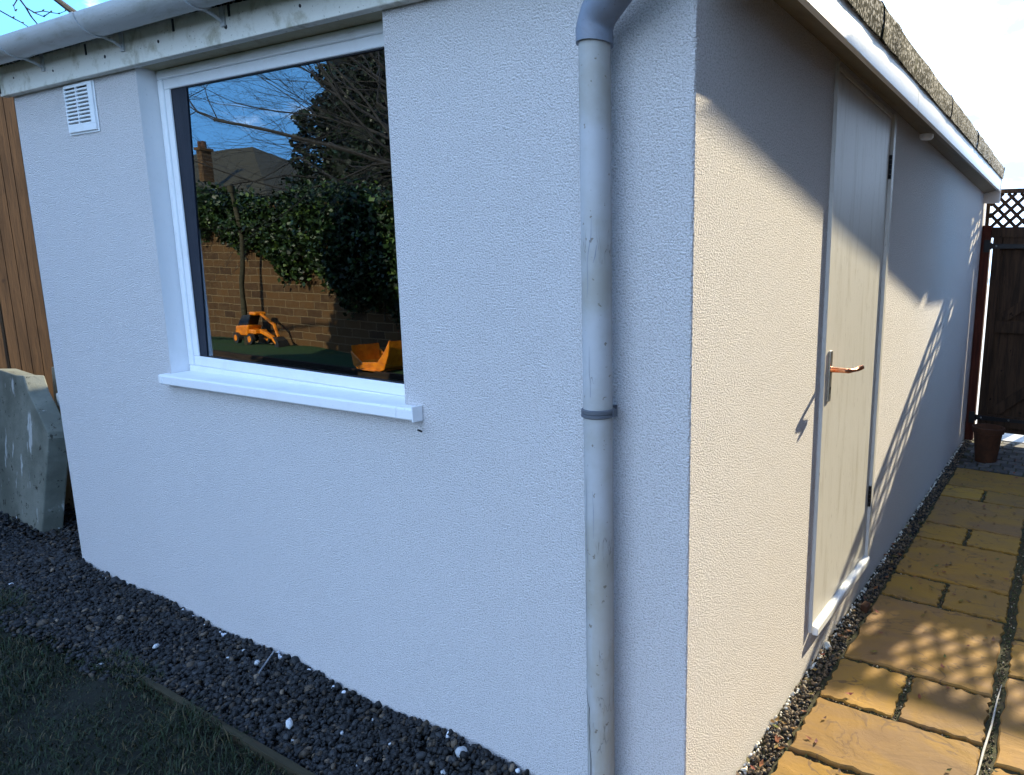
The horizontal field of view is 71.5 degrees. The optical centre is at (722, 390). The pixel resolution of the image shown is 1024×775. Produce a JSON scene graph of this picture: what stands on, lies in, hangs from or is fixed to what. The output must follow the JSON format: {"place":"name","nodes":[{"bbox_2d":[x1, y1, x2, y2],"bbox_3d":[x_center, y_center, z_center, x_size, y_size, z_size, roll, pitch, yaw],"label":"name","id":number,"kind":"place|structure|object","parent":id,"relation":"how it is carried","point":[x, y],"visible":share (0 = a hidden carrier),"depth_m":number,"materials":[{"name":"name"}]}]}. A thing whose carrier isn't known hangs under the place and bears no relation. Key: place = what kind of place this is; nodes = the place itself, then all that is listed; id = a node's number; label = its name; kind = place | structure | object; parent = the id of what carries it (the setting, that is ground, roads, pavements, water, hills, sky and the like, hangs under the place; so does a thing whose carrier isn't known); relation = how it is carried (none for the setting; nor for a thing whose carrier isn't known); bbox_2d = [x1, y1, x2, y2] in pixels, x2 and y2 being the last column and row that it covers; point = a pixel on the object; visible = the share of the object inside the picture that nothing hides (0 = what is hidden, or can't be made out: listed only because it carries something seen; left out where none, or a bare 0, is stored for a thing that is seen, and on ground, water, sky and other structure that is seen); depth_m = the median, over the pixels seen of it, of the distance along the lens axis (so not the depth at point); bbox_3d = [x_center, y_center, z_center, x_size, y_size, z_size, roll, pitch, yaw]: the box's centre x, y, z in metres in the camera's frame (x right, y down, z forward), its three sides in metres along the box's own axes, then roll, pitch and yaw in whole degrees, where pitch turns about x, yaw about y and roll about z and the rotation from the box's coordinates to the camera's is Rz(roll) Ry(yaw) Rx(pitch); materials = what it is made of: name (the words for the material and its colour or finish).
{"place":"outdoors","nodes":[
{"label":"outdoors","id":0,"kind":"place"},
{"bbox_2d":[0,580,295,774],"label":"lawn","id":1,"kind":"structure","parent":0,"point":[96,687],"depth_m":2.16,"materials":[{"name":"plant"}]},
{"bbox_2d":[24,515,483,774],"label":"soil bed","id":2,"kind":"object","parent":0,"point":[277,744],"depth_m":2.16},
{"bbox_2d":[0,369,67,533],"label":"concrete slab","id":3,"kind":"object","parent":2,"relation":"on","point":[33,465],"depth_m":3.66,"materials":[{"name":"grey concrete"}]},
{"bbox_2d":[7,522,78,546],"bbox_3d":[-3.643,0.791,3.626,1.126,0.034,0.035,5,10,20],"label":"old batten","id":4,"kind":"object","parent":2,"relation":"on","point":[10,523],"visible":0.07,"depth_m":3.63,"materials":[{"name":"brown wood"}]},
{"bbox_2d":[52,367,75,515],"bbox_3d":[-3.735,0.330,3.901,0.500,0.910,0.090,6,11,26],"label":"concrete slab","id":5,"kind":"object","parent":2,"relation":"on","point":[69,498],"depth_m":3.96,"materials":[{"name":"grey concrete"}]},
{"bbox_2d":[137,675,315,774],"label":"lawn edging","id":6,"kind":"object","parent":2,"relation":"on","point":[277,759],"visible":0.58,"depth_m":2.11,"materials":[{"name":"brown wood"}]},
{"bbox_2d":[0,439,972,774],"bbox_3d":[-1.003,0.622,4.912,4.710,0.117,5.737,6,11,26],"label":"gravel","id":7,"kind":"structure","parent":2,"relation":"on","point":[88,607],"depth_m":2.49,"materials":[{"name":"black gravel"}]},
{"bbox_2d":[258,650,274,673],"bbox_3d":[-1.681,0.999,2.472,0.007,0.018,0.129,-1,10,-11],"label":"stick","id":8,"kind":"object","parent":7,"relation":"on","point":[265,663],"visible":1,"depth_m":2.46,"materials":[{"name":"grey wood"}]},
{"bbox_2d":[286,718,292,729],"bbox_3d":[-1.409,1.085,2.179,0.022,0.033,0.024,2,10,3],"label":"white stone","id":9,"kind":"object","parent":7,"relation":"on","point":[289,723],"visible":1,"depth_m":2.17,"materials":[{"name":"white stone"}]},
{"bbox_2d":[860,601,870,612],"bbox_3d":[0.660,0.997,3.086,0.036,0.033,0.068,7,11,31],"label":"brick fragment","id":10,"kind":"object","parent":7,"relation":"on","point":[865,606],"visible":1,"depth_m":3.07,"materials":[{"name":"ceramic"}]},
{"bbox_2d":[0,0,1023,284],"label":"sky","id":11,"kind":"structure","parent":0,"point":[974,48],"materials":[{"name":"white"}]},
{"bbox_2d":[742,439,1023,774],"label":"gravel","id":12,"kind":"structure","parent":0,"point":[993,754],"depth_m":2.58,"materials":[{"name":"gravel"},{"name":"grey gravel"}]},
{"bbox_2d":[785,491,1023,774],"bbox_3d":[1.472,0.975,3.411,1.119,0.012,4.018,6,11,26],"label":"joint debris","id":13,"kind":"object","parent":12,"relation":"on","point":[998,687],"visible":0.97,"depth_m":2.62,"materials":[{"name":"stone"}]},
{"bbox_2d":[976,685,1001,774],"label":"dry stalk","id":14,"kind":"object","parent":12,"relation":"on","point":[985,744],"visible":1,"depth_m":2.22,"materials":[{"name":"plant"}]},
{"bbox_2d":[771,468,1023,774],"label":"patio","id":15,"kind":"structure","parent":0,"point":[857,741],"depth_m":2.67,"materials":[{"name":"stone"}]},
{"bbox_2d":[736,450,1022,774],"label":"leaf litter","id":16,"kind":"object","parent":15,"relation":"on","point":[777,738],"visible":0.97,"depth_m":2.84,"materials":[{"name":"brown plant"}]},
{"bbox_2d":[957,438,1023,476],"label":"pavement","id":17,"kind":"structure","parent":0,"point":[1017,447],"depth_m":5.67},
{"bbox_2d":[972,423,1005,463],"bbox_3d":[2.241,0.450,5.663,0.264,0.299,0.264,6,11,26],"label":"plant pot","id":18,"kind":"object","parent":17,"relation":"on","point":[987,439],"visible":1,"depth_m":5.59,"materials":[{"name":"ceramic"}]},
{"bbox_2d":[975,285,1023,443],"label":"road","id":19,"kind":"structure","parent":0,"point":[1013,438],"depth_m":8.06,"materials":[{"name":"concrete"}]},
{"label":"ground","id":20,"kind":"structure","parent":0,"visible":0},
{"bbox_2d":[0,96,53,399],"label":"closeboard fence","id":21,"kind":"object","parent":20,"relation":"on","point":[25,345],"visible":0.02,"depth_m":3.86,"materials":[{"name":"brown wood"}]},
{"bbox_2d":[0,0,75,26],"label":"bare tree","id":22,"kind":"object","parent":20,"relation":"on","point":[65,6],"visible":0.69,"depth_m":4.53,"materials":[{"name":"brown plant"}]},
{"bbox_2d":[0,0,1004,774],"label":"garage","id":23,"kind":"structure","parent":20,"relation":"on","point":[558,386],"depth_m":2.09,"materials":[{"name":"paint"}]},
{"bbox_2d":[156,21,422,432],"bbox_3d":[-1.505,-0.537,2.265,1.463,1.181,0.167,6,11,26],"label":"window","id":24,"kind":"structure","parent":23,"relation":"in","point":[278,156],"depth_m":2.27,"materials":[{"name":"plastic"}]},
{"bbox_2d":[813,73,892,621],"bbox_3d":[0.565,-0.136,2.738,0.150,2.009,0.792,6,11,26],"label":"door","id":25,"kind":"structure","parent":23,"relation":"in","point":[863,160],"depth_m":2.70,"materials":[{"name":"paint"}]},
{"bbox_2d":[964,225,991,439],"bbox_3d":[2.419,-0.517,6.326,0.078,2.030,0.100,6,11,26],"label":"gate post","id":26,"kind":"object","parent":23,"relation":"attached to","point":[984,262],"visible":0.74,"depth_m":6.28,"materials":[{"name":"brown wood"}]},
{"bbox_2d":[968,237,1023,434],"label":"garden gate","id":27,"kind":"structure","parent":26,"relation":"attached to","point":[1001,398],"depth_m":6.22,"materials":[{"name":"brown wood"}]},
{"bbox_3d":[3.499,-0.566,5.758,0.114,2.370,0.100,6,11,26],"label":"gate post","id":28,"kind":"object","parent":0,"visible":0},
{"bbox_2d":[985,188,1023,237],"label":"trellis","id":29,"kind":"object","parent":28,"relation":"attached to","point":[1004,231],"visible":0.79,"depth_m":6.05,"materials":[{"name":"brown wood"}]}
]}

